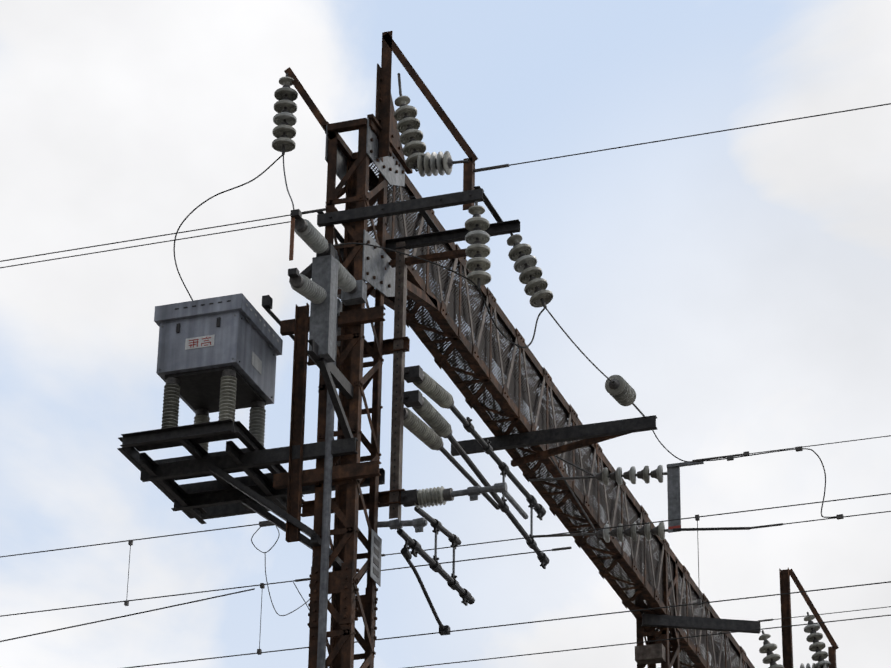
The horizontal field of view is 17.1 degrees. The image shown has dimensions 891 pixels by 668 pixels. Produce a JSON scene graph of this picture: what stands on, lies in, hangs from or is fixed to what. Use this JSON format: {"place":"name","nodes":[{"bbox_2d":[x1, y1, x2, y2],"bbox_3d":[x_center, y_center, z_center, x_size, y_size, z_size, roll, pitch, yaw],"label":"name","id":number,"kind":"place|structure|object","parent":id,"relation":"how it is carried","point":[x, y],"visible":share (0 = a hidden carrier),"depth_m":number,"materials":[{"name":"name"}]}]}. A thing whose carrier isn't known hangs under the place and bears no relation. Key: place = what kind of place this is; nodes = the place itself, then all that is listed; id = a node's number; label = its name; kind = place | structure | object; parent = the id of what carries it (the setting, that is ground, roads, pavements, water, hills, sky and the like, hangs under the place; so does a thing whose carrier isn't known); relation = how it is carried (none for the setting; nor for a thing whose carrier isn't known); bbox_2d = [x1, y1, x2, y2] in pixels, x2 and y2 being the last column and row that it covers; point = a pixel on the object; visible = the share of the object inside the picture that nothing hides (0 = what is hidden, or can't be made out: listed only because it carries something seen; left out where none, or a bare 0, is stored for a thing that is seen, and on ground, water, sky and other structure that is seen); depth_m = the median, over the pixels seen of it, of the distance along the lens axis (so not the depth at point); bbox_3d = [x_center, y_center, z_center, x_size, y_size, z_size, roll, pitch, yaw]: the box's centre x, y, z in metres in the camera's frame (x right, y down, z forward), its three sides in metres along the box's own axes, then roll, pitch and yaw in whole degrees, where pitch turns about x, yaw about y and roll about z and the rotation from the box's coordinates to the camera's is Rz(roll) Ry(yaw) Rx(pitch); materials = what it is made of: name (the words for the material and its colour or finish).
{"place":"outdoors","nodes":[
{"label":"outdoors","id":0,"kind":"place"},
{"bbox_2d":[0,0,890,667],"label":"sky","id":1,"kind":"structure","parent":0,"point":[738,281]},
{"label":"ground","id":2,"kind":"structure","parent":0,"visible":0},
{"bbox_2d":[285,118,391,667],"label":"lattice tower","id":3,"kind":"structure","parent":2,"relation":"on","point":[348,605],"depth_m":23.44,"materials":[{"name":"metal"}]},
{"bbox_2d":[117,419,384,569],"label":"transformer platform","id":4,"kind":"structure","parent":3,"relation":"attached to","point":[224,494],"depth_m":23.50,"materials":[{"name":"metal"}]},
{"bbox_2d":[161,369,265,451],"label":"transformer insulators","id":5,"kind":"object","parent":4,"relation":"on","point":[227,403],"visible":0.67,"depth_m":23.58,"materials":[{"name":"grey ceramic"}]},
{"bbox_2d":[154,293,282,413],"bbox_3d":[-1.842,0.143,24.058,0.763,0.725,0.873,-8,-28,17],"label":"transformer","id":6,"kind":"object","parent":4,"relation":"on","point":[203,344],"visible":0.98,"depth_m":23.75,"materials":[{"name":"paint"}]},
{"bbox_2d":[262,209,366,667],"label":"disconnect switch","id":7,"kind":"object","parent":3,"relation":"attached to","point":[331,274],"visible":0.98,"depth_m":22.93,"materials":[{"name":"metal"}]},
{"bbox_2d":[284,31,477,209],"bbox_3d":[-0.439,-1.630,24.888,1.672,1.850,0.870,-8,-28,17],"label":"frame","id":8,"kind":"object","parent":3,"relation":"attached to","point":[384,114],"visible":0.92,"depth_m":24.77,"materials":[{"name":"metal"}]},
{"bbox_2d":[272,73,552,307],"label":"insulators","id":9,"kind":"object","parent":8,"relation":"attached to","point":[477,250],"visible":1,"depth_m":24.27,"materials":[{"name":"ceramic"}]},
{"bbox_2d":[300,186,519,278],"bbox_3d":[-0.429,-0.789,24.244,1.994,0.323,0.688,-8,-28,17],"label":"crossarm","id":10,"kind":"object","parent":3,"relation":"attached to","point":[437,236],"visible":0.73,"depth_m":24.17,"materials":[{"name":"metal"}]},
{"bbox_2d":[273,241,549,635],"bbox_3d":[0.148,1.228,25.032,1.715,3.050,4.100,-8,-28,17],"label":"switch assembly","id":11,"kind":"object","parent":3,"relation":"attached to","point":[396,496],"visible":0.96,"depth_m":23.89,"materials":[{"name":"metal"}]},
{"bbox_2d":[0,103,890,667],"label":"wires","id":12,"kind":"object","parent":3,"relation":"attached to","point":[268,523],"visible":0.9,"depth_m":24.68,"materials":[{"name":"metal"}]},
{"bbox_2d":[322,114,754,667],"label":"truss beam","id":13,"kind":"structure","parent":3,"relation":"attached to","point":[392,168],"depth_m":27.66,"materials":[{"name":"metal"}]},
{"bbox_2d":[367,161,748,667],"bbox_3d":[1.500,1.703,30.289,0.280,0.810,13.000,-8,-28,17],"label":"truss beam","id":14,"kind":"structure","parent":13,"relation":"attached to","point":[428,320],"depth_m":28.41,"materials":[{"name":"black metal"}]},
{"bbox_2d":[451,375,749,541],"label":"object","id":15,"kind":"object","parent":13,"relation":"attached to","point":[620,390],"visible":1,"depth_m":27.68,"materials":[{"name":"metal"}]},
{"bbox_2d":[641,614,783,667],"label":"crossarm","id":16,"kind":"object","parent":13,"relation":"attached to","point":[771,658],"visible":1,"depth_m":31.82,"materials":[{"name":"metal"}]},
{"bbox_2d":[635,544,679,667],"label":"lattice tower","id":17,"kind":"structure","parent":2,"relation":"on","point":[651,654],"depth_m":31.90,"materials":[{"name":"metal"}]},
{"bbox_2d":[779,568,838,667],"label":"frame","id":18,"kind":"object","parent":2,"relation":"on","point":[817,646],"visible":0.96,"depth_m":34.83,"materials":[{"name":"metal"}]}
]}

